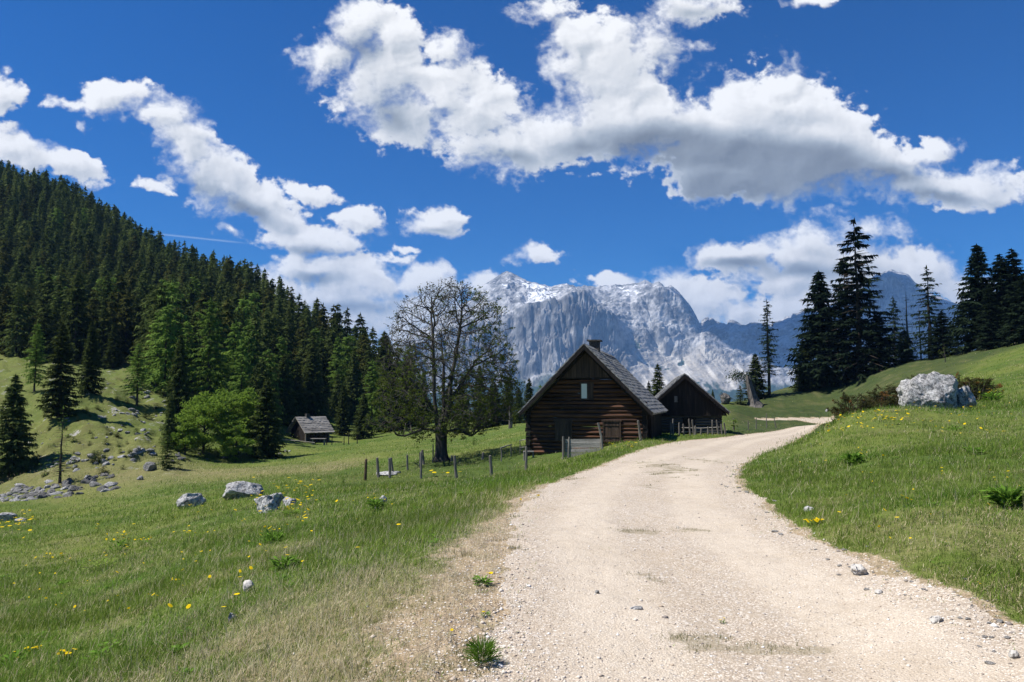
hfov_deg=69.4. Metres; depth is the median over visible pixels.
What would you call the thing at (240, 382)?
larch tree
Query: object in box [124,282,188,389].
spruce tree
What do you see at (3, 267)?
spruce tree
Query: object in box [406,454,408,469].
fence post
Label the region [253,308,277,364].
spruce tree
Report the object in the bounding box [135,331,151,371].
spruce tree
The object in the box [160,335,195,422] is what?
spruce tree
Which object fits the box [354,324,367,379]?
spruce tree
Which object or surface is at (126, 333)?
spruce tree
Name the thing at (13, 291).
spruce tree
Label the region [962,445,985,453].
flowering plant
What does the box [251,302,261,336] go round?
spruce tree
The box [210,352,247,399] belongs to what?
beech tree
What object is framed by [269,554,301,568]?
flowering plant
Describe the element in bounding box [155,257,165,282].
spruce tree
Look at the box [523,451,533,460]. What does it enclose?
plank bench
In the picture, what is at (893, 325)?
larch tree
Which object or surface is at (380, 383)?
spruce tree
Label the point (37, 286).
spruce tree
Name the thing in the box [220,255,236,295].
spruce tree
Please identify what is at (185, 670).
leafy herb
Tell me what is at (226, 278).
spruce tree
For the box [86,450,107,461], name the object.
juniper tuft
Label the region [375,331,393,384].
spruce tree
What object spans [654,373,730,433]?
barn
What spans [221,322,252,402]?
larch tree
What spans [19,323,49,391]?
larch tree
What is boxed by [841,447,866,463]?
flowering plant
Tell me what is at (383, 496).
boulder
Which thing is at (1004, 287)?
fir tree
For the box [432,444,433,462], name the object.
fence post
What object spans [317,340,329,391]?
spruce tree
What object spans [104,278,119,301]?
larch tree
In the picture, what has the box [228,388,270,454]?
beech tree
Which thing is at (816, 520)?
flowering plant
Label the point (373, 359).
spruce tree
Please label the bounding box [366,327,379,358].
spruce tree
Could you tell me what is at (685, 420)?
door
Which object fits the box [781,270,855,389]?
fir tree
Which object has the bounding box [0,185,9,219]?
spruce tree
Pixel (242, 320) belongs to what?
spruce tree
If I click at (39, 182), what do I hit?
spruce tree
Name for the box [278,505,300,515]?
flowering plant
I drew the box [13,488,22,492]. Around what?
rock
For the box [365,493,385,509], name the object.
flowering plant
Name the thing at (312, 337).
spruce tree
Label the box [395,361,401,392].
spruce tree
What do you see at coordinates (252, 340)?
larch tree
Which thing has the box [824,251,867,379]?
fir tree
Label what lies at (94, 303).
spruce tree
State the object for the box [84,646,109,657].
leafy herb
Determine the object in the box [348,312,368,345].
spruce tree
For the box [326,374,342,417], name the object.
spruce tree
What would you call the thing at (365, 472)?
fence post
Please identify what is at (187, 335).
larch tree
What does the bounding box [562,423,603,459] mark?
board panel
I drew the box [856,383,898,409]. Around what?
juniper shrub
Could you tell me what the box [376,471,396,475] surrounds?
boulder
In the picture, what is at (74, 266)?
spruce tree
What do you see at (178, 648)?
leafy herb
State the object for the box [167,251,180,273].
spruce tree
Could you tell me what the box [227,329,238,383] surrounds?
larch tree
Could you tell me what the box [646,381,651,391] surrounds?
spruce tree
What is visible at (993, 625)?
gravel
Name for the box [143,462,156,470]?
boulder
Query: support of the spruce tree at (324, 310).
on the ground at (808, 403)
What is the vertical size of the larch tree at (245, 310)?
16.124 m
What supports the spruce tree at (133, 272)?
on the ground at (808, 403)
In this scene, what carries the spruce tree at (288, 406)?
on the ground at (808, 403)
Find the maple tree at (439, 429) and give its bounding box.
[362,276,525,461]
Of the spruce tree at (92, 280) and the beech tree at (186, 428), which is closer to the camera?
the beech tree at (186, 428)
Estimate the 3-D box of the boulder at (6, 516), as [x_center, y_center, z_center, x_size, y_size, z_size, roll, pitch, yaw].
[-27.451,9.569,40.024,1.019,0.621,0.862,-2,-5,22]
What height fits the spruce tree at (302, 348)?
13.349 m
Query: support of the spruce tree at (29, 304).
on the ground at (808, 403)
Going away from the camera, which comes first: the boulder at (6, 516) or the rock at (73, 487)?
the boulder at (6, 516)
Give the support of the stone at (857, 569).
on the road
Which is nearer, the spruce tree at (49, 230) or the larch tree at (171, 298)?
the larch tree at (171, 298)
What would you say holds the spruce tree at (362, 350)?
on the ground at (808, 403)
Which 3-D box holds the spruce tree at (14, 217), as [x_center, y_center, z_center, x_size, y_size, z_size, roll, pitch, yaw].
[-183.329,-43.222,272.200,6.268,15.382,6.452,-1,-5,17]
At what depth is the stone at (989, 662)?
4.16 m
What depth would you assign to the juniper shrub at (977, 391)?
37.66 m
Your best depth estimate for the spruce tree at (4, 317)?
134.98 m
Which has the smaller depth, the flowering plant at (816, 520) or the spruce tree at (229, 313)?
the flowering plant at (816, 520)
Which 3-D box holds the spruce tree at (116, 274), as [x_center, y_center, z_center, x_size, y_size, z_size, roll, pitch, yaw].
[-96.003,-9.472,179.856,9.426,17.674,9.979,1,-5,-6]
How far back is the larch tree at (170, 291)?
157.82 m
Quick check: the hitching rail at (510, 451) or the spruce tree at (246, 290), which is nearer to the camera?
the hitching rail at (510, 451)
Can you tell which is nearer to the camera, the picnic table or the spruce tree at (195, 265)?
the picnic table
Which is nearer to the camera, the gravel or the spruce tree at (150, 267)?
the gravel
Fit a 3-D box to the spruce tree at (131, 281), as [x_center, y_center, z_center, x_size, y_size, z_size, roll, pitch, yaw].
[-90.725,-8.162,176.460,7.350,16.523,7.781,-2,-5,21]
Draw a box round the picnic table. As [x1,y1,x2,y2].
[310,438,326,444]
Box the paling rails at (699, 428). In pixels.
[682,427,718,431]
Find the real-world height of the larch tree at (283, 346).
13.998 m
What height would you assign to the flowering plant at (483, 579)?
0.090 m
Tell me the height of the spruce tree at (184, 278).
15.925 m
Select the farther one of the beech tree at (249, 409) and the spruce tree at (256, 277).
the spruce tree at (256, 277)
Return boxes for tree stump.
[746,375,763,407]
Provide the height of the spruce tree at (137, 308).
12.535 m
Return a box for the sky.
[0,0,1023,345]
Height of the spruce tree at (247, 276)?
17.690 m
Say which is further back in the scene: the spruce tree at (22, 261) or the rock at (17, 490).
the spruce tree at (22, 261)
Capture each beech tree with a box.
[166,414,206,454]
[174,391,240,453]
[206,387,251,451]
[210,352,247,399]
[213,424,256,461]
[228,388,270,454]
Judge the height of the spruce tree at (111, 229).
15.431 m
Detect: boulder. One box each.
[0,512,17,520]
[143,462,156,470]
[176,493,205,508]
[223,481,263,499]
[254,492,284,513]
[282,497,295,505]
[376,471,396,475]
[379,495,386,502]
[896,372,958,409]
[957,385,976,408]
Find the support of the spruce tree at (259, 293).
on the ground at (808, 403)
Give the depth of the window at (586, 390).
45.31 m
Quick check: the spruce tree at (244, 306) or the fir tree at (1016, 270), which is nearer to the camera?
the fir tree at (1016, 270)
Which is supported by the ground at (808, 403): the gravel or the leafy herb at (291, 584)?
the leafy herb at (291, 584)
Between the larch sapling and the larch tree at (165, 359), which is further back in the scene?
the larch tree at (165, 359)
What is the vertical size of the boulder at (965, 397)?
1.295 m
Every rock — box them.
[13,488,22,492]
[19,494,30,498]
[37,494,47,498]
[50,484,60,488]
[51,491,63,494]
[67,485,78,491]
[81,479,89,483]
[89,481,101,486]
[96,485,108,490]
[104,482,116,486]
[109,486,120,490]
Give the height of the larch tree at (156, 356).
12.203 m
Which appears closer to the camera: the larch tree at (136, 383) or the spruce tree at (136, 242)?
the larch tree at (136, 383)
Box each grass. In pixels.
[0,343,1023,543]
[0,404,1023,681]
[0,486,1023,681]
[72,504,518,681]
[564,456,829,654]
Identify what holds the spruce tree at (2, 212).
on the ground at (808, 403)
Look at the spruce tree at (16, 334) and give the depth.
129.06 m
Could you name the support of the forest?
on the ground at (808, 403)
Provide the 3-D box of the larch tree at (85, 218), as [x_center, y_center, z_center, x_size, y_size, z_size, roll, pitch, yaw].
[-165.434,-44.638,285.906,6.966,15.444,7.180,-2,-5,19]
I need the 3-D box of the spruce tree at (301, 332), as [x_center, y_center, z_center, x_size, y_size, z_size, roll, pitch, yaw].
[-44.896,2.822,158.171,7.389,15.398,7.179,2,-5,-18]
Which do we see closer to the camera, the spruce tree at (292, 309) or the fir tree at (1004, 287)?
the fir tree at (1004, 287)
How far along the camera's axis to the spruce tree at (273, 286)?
228.59 m
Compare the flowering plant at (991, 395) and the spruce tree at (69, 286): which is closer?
the flowering plant at (991, 395)
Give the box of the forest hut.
[286,414,334,442]
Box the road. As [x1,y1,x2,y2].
[465,418,1023,681]
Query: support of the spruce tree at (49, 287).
on the ground at (808, 403)
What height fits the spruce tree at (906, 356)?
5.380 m
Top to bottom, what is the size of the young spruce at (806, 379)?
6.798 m
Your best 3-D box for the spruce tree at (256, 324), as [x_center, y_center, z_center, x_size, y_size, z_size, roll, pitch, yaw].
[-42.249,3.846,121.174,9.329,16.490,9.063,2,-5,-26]
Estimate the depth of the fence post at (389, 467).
42.61 m
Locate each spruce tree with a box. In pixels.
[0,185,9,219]
[0,205,6,230]
[0,218,5,240]
[0,219,15,247]
[0,239,12,271]
[0,251,12,277]
[0,263,7,276]
[0,268,11,307]
[0,283,27,355]
[0,284,32,357]
[0,374,42,477]
[2,286,34,355]
[3,289,19,348]
[5,265,23,299]
[7,235,12,256]
[8,204,18,233]
[9,252,31,282]
[14,231,37,261]
[18,199,31,229]
[18,286,38,353]
[19,246,30,281]
[20,266,36,297]
[22,234,36,264]
[23,304,53,362]
[24,303,58,359]
[25,217,42,247]
[28,254,44,286]
[31,273,44,306]
[31,273,55,330]
[32,251,47,278]
[34,169,43,196]
[34,322,85,418]
[39,219,54,249]
[42,183,50,210]
[43,254,58,281]
[44,275,97,363]
[48,269,68,327]
[49,231,62,259]
[49,297,63,337]
[50,303,59,353]
[54,268,91,335]
[54,269,72,304]
[60,235,71,276]
[62,209,74,240]
[65,302,88,354]
[68,258,78,282]
[71,232,87,269]
[74,321,106,395]
[79,289,103,354]
[80,249,98,283]
[81,228,99,265]
[81,270,97,304]
[81,306,123,366]
[84,194,93,218]
[92,289,103,324]
[94,272,117,325]
[96,239,107,273]
[97,232,119,269]
[97,267,111,295]
[97,292,130,362]
[98,200,106,226]
[98,245,117,276]
[99,253,113,277]
[100,323,123,368]
[107,222,118,252]
[108,274,138,353]
[110,266,125,296]
[112,211,120,247]
[115,290,139,358]
[116,244,132,278]
[123,263,138,293]
[123,284,157,363]
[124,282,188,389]
[126,234,147,266]
[126,274,138,304]
[130,271,152,314]
[130,285,162,350]
[130,295,140,328]
[130,319,147,367]
[131,297,144,338]
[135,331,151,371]
[139,270,150,298]
[146,253,155,277]
[151,270,159,287]
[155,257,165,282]
[158,394,177,449]
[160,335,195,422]
[162,260,177,279]
[165,273,178,297]
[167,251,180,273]
[171,307,182,339]
[172,285,188,347]
[176,254,191,280]
[176,314,211,392]
[178,269,188,290]
[178,286,189,324]
[182,281,197,324]
[183,308,191,321]
[188,300,233,395]
[189,261,201,288]
[190,269,203,297]
[192,290,215,358]
[195,297,246,390]
[200,288,211,307]
[204,262,216,304]
[209,285,221,313]
[215,284,224,306]
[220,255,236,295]
[220,288,232,313]
[221,295,234,319]
[222,264,232,294]
[227,305,247,376]
[228,263,242,297]
[231,290,242,318]
[233,276,243,294]
[234,289,254,318]
[234,292,252,344]
[238,306,246,347]
[238,374,255,420]
[239,280,253,309]
[240,268,255,293]
[240,316,278,404]
[245,261,259,290]
[246,363,267,427]
[246,379,289,458]
[251,282,268,320]
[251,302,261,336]
[251,356,287,433]
[253,267,260,290]
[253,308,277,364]
[258,313,286,369]
[259,288,280,323]
[260,283,265,311]
[262,301,273,327]
[263,352,290,423]
[266,335,281,402]
[269,278,276,296]
[271,322,292,371]
[273,295,284,328]
[274,278,287,316]
[276,354,300,426]
[278,312,300,380]
[281,299,300,359]
[282,321,298,358]
[286,354,292,379]
[287,287,297,312]
[290,294,304,341]
[290,365,307,420]
[291,336,307,387]
[291,357,303,394]
[292,320,309,365]
[300,305,313,341]
[300,332,332,413]
[300,340,332,419]
[300,352,331,407]
[309,298,326,333]
[311,309,329,351]
[316,303,329,328]
[316,324,326,348]
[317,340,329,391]
[322,319,343,391]
[324,305,344,338]
[324,363,333,395]
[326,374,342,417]
[328,304,349,362]
[332,384,353,435]
[338,328,348,376]
[339,376,351,411]
[340,306,355,351]
[345,348,364,421]
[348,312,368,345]
[349,393,377,439]
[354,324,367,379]
[356,331,380,392]
[357,346,376,415]
[363,354,378,406]
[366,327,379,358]
[369,355,398,423]
[373,352,407,432]
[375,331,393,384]
[375,346,384,377]
[392,341,402,370]
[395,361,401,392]
[396,362,419,427]
[408,348,420,404]
[416,372,431,420]
[438,383,455,419]
[451,374,473,433]
[470,364,489,429]
[486,382,506,426]
[500,379,516,424]
[512,387,525,423]
[523,378,533,419]
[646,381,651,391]
[650,363,665,395]
[741,354,771,399]
[851,313,901,373]
[893,329,921,363]
[921,310,959,358]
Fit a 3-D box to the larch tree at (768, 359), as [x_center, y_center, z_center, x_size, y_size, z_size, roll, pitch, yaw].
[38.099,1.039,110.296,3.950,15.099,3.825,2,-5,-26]
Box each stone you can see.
[227,613,236,620]
[243,580,253,591]
[630,606,642,609]
[850,564,867,575]
[874,589,882,593]
[929,616,943,623]
[984,661,994,664]
[1008,649,1019,657]
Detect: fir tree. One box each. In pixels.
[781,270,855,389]
[807,218,911,380]
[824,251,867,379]
[941,243,1010,355]
[971,254,1020,339]
[971,285,1012,350]
[995,274,1023,346]
[997,248,1023,301]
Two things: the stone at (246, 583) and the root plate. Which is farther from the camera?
the root plate
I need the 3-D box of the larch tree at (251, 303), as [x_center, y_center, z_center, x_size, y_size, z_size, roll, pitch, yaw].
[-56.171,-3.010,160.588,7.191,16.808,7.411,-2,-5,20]
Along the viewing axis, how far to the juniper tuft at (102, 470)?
62.89 m
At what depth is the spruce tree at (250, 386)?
101.38 m
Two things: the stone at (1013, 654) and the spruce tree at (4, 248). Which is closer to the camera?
the stone at (1013, 654)
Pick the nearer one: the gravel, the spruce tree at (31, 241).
the gravel
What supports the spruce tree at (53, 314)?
on the ground at (808, 403)
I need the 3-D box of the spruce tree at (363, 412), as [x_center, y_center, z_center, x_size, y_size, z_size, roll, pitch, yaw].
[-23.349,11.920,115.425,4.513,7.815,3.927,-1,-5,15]
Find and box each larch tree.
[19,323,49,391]
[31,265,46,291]
[46,207,65,240]
[81,206,88,231]
[93,277,111,299]
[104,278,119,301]
[119,344,154,406]
[134,304,186,396]
[138,310,172,391]
[144,281,190,368]
[145,279,173,308]
[166,279,181,308]
[167,322,194,373]
[170,321,203,387]
[186,276,202,308]
[186,310,204,365]
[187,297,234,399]
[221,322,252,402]
[226,339,255,409]
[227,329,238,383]
[229,321,262,387]
[230,296,258,347]
[247,289,263,336]
[258,348,286,419]
[274,336,294,393]
[294,326,326,370]
[324,335,345,405]
[332,334,364,401]
[352,360,390,434]
[756,298,781,395]
[885,297,909,353]
[899,265,954,358]
[947,299,966,345]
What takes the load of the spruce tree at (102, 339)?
on the ground at (808, 403)
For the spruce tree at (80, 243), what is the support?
on the ground at (808, 403)
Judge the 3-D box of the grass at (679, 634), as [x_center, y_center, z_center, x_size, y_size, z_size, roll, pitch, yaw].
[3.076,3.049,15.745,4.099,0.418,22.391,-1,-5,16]
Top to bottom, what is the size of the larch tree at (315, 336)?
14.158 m
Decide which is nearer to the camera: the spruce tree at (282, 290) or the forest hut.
the forest hut
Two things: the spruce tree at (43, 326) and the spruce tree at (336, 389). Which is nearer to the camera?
the spruce tree at (43, 326)
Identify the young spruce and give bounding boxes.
[155,430,177,469]
[733,386,746,404]
[791,349,820,391]
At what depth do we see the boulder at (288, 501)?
23.63 m
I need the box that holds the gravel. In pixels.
[293,457,1023,681]
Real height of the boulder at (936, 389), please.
2.222 m
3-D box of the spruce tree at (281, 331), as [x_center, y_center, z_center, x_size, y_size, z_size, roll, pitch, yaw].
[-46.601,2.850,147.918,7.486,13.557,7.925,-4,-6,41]
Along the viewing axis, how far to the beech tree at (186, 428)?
73.11 m
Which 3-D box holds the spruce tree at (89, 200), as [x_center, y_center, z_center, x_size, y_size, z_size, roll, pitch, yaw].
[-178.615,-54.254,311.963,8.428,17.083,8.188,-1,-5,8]
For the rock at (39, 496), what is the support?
on the ground at (808, 403)
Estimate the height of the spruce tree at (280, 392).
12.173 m
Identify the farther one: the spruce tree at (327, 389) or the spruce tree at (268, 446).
the spruce tree at (327, 389)
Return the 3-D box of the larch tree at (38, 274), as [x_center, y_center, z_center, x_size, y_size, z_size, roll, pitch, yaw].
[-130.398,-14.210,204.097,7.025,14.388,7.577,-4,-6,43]
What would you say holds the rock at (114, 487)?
on the ground at (808, 403)
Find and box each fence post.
[364,459,366,480]
[376,457,379,476]
[388,458,390,477]
[390,457,393,471]
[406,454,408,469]
[420,452,421,478]
[421,450,424,464]
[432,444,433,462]
[453,455,457,477]
[489,455,492,474]
[525,446,527,469]
[637,420,641,440]
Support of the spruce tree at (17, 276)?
on the ground at (808, 403)
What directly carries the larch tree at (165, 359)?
on the ground at (808, 403)
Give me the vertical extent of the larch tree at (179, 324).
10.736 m
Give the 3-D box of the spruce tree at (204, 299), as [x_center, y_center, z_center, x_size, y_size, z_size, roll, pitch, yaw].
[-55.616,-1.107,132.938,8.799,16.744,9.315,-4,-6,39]
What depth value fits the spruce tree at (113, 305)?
130.05 m
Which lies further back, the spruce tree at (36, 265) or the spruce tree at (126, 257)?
the spruce tree at (126, 257)
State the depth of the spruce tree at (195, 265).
222.97 m
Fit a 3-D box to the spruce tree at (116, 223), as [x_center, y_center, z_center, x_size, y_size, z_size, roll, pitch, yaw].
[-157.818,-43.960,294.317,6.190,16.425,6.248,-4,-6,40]
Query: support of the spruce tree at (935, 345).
on the ground at (808, 403)
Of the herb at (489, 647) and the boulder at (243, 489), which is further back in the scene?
the boulder at (243, 489)
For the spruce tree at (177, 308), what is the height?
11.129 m
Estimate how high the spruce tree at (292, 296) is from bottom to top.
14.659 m
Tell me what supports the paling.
on the ground at (808, 403)
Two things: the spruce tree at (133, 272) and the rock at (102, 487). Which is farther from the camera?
the spruce tree at (133, 272)
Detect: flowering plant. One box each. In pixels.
[0,649,30,665]
[58,648,76,663]
[76,555,119,570]
[106,530,129,551]
[258,526,284,542]
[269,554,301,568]
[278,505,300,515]
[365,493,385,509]
[471,572,493,584]
[803,517,823,524]
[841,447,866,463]
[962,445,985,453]
[979,477,1023,507]
[980,388,1004,400]
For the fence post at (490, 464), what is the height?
1.369 m
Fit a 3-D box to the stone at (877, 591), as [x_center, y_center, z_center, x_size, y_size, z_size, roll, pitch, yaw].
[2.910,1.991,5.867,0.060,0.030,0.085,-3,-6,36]
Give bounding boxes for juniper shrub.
[823,392,886,426]
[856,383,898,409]
[956,371,1003,401]
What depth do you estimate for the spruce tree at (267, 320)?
139.95 m
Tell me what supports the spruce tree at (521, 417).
on the ground at (808, 403)
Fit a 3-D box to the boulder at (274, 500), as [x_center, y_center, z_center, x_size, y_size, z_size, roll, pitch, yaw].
[-7.144,4.881,21.816,0.760,0.837,0.766,-3,-6,34]
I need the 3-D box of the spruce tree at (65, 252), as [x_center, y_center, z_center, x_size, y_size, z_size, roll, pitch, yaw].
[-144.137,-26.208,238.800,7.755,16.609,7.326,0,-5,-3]
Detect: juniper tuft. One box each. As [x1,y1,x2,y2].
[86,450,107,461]
[95,465,109,473]
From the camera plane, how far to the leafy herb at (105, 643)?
6.65 m
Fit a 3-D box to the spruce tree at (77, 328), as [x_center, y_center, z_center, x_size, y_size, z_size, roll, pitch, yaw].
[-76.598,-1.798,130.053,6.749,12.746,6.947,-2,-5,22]
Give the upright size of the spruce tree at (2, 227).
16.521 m
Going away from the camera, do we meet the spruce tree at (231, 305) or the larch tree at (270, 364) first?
the larch tree at (270, 364)
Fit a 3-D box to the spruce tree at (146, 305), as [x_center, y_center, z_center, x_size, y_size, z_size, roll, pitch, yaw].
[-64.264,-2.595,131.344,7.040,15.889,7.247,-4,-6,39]
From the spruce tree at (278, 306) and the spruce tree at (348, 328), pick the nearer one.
the spruce tree at (278, 306)
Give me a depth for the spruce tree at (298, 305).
192.62 m
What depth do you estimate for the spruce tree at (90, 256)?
219.07 m
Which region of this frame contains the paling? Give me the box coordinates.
[672,419,673,433]
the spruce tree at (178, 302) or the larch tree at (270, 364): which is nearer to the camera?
the larch tree at (270, 364)
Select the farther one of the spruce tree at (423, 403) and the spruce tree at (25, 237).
the spruce tree at (25, 237)
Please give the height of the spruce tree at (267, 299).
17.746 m
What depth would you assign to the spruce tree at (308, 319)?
179.18 m
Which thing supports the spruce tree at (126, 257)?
on the ground at (808, 403)
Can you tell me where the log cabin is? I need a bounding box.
[518,339,667,455]
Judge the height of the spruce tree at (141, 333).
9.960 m
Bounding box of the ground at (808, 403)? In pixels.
[0,215,1023,681]
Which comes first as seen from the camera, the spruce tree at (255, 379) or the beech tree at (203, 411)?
the beech tree at (203, 411)
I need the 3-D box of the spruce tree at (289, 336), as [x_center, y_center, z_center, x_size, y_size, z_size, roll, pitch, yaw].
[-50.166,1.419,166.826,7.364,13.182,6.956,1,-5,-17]
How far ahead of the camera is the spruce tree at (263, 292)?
208.84 m
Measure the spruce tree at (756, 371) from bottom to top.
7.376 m
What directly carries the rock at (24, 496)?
on the ground at (808, 403)
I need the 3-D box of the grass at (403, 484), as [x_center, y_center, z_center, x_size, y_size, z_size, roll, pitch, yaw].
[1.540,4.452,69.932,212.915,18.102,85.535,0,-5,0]
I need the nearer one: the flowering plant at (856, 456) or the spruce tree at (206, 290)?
the flowering plant at (856, 456)
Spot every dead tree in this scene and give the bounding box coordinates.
[506,401,512,428]
[897,291,916,361]
[915,310,922,358]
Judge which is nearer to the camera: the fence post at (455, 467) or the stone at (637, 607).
the stone at (637, 607)
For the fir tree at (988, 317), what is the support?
on the ground at (808, 403)
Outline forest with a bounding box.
[0,159,402,392]
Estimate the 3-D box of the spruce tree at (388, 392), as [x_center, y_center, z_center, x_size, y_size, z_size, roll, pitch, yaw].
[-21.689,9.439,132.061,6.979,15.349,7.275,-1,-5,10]
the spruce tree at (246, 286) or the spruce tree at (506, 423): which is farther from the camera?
the spruce tree at (246, 286)
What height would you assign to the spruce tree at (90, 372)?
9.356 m
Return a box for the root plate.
[720,393,732,403]
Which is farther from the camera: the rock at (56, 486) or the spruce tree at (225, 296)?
the spruce tree at (225, 296)
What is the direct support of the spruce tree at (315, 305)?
on the ground at (808, 403)
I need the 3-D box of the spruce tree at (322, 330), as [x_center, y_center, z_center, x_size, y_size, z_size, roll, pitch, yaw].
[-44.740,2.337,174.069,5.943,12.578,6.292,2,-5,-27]
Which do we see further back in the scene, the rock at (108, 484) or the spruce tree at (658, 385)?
the spruce tree at (658, 385)
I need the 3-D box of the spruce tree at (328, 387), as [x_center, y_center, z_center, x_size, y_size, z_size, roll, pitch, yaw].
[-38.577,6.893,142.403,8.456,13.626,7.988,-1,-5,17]
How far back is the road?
5.96 m
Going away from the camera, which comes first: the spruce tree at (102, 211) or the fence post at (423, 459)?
the fence post at (423, 459)
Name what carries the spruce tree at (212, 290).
on the ground at (808, 403)
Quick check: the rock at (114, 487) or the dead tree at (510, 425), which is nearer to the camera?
the rock at (114, 487)
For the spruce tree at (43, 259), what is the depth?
215.18 m
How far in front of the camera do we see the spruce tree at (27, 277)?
187.58 m
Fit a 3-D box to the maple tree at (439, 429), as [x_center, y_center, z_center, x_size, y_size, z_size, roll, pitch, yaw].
[-4.777,2.011,51.868,11.561,13.302,11.352,0,-5,0]
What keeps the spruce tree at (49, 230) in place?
on the ground at (808, 403)
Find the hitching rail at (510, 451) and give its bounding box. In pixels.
[500,444,511,460]
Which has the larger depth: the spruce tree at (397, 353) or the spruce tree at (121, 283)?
the spruce tree at (397, 353)
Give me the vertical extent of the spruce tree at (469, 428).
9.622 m
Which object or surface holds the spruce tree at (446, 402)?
on the ground at (808, 403)
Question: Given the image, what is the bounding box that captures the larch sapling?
[43,405,76,483]
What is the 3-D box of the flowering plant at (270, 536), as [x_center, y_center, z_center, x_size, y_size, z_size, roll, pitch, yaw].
[-4.064,3.282,12.557,0.471,0.284,0.505,-2,-5,18]
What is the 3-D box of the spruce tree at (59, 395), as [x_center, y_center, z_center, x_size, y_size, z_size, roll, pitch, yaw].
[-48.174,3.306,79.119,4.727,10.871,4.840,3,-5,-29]
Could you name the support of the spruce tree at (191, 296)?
on the ground at (808, 403)
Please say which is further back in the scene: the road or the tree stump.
the tree stump
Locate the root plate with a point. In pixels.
(725, 398)
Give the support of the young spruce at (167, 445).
on the ground at (808, 403)
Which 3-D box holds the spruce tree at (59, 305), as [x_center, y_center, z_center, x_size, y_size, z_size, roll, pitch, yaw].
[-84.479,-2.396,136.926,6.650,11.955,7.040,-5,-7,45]
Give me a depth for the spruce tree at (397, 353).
173.92 m
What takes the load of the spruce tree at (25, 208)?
on the ground at (808, 403)
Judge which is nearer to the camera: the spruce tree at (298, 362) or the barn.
the barn
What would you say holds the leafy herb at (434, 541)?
on the ground at (808, 403)
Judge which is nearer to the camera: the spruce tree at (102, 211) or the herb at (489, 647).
the herb at (489, 647)
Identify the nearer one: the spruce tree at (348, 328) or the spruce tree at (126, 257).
the spruce tree at (348, 328)
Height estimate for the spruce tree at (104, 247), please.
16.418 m
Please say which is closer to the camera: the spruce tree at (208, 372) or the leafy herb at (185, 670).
the leafy herb at (185, 670)
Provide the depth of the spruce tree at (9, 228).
248.69 m
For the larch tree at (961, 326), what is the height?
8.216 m
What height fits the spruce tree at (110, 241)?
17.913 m
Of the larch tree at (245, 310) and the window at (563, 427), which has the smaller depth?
the window at (563, 427)
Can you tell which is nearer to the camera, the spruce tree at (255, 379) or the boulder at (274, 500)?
the boulder at (274, 500)
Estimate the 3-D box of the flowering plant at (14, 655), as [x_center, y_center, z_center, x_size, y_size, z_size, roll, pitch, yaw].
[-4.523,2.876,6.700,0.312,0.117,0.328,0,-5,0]
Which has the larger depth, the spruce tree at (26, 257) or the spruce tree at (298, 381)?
the spruce tree at (26, 257)
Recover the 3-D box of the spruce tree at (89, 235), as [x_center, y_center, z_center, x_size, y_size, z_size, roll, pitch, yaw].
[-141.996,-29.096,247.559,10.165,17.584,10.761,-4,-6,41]
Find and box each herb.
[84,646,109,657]
[96,639,118,648]
[166,642,189,653]
[174,668,193,673]
[275,572,291,580]
[282,579,295,587]
[427,538,440,544]
[459,633,505,666]
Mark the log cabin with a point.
(591, 384)
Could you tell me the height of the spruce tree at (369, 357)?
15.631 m
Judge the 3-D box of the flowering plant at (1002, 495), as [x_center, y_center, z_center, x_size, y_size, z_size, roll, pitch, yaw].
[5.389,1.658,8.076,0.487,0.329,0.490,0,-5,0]
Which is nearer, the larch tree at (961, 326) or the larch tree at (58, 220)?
the larch tree at (961, 326)
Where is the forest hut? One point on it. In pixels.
(307, 427)
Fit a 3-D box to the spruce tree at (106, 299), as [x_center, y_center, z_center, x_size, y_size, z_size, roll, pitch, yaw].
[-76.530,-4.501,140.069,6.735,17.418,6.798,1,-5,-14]
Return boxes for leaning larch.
[724,365,760,398]
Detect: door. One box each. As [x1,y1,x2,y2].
[601,420,621,441]
[682,418,695,433]
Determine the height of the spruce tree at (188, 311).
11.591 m
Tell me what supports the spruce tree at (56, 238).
on the ground at (808, 403)
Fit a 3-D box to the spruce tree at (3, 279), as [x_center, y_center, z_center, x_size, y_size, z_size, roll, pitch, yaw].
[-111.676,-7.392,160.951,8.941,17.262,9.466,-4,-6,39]
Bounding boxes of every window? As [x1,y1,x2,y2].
[554,419,572,440]
[579,382,594,399]
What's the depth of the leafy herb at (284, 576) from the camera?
7.76 m
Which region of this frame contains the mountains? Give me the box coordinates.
[377,269,974,424]
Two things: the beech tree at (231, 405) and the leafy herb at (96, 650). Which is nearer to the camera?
the leafy herb at (96, 650)
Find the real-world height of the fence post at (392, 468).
1.279 m
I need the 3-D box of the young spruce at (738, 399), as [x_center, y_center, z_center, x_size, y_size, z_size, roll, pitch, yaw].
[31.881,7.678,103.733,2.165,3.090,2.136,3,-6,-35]
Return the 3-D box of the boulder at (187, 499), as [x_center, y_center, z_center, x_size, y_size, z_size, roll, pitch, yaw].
[-14.872,7.420,34.006,1.270,0.958,1.190,-4,-7,44]
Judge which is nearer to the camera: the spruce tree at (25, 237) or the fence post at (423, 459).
the fence post at (423, 459)
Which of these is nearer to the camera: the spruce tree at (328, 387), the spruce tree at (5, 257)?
the spruce tree at (328, 387)
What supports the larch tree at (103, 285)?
on the ground at (808, 403)
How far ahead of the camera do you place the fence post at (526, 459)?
40.03 m

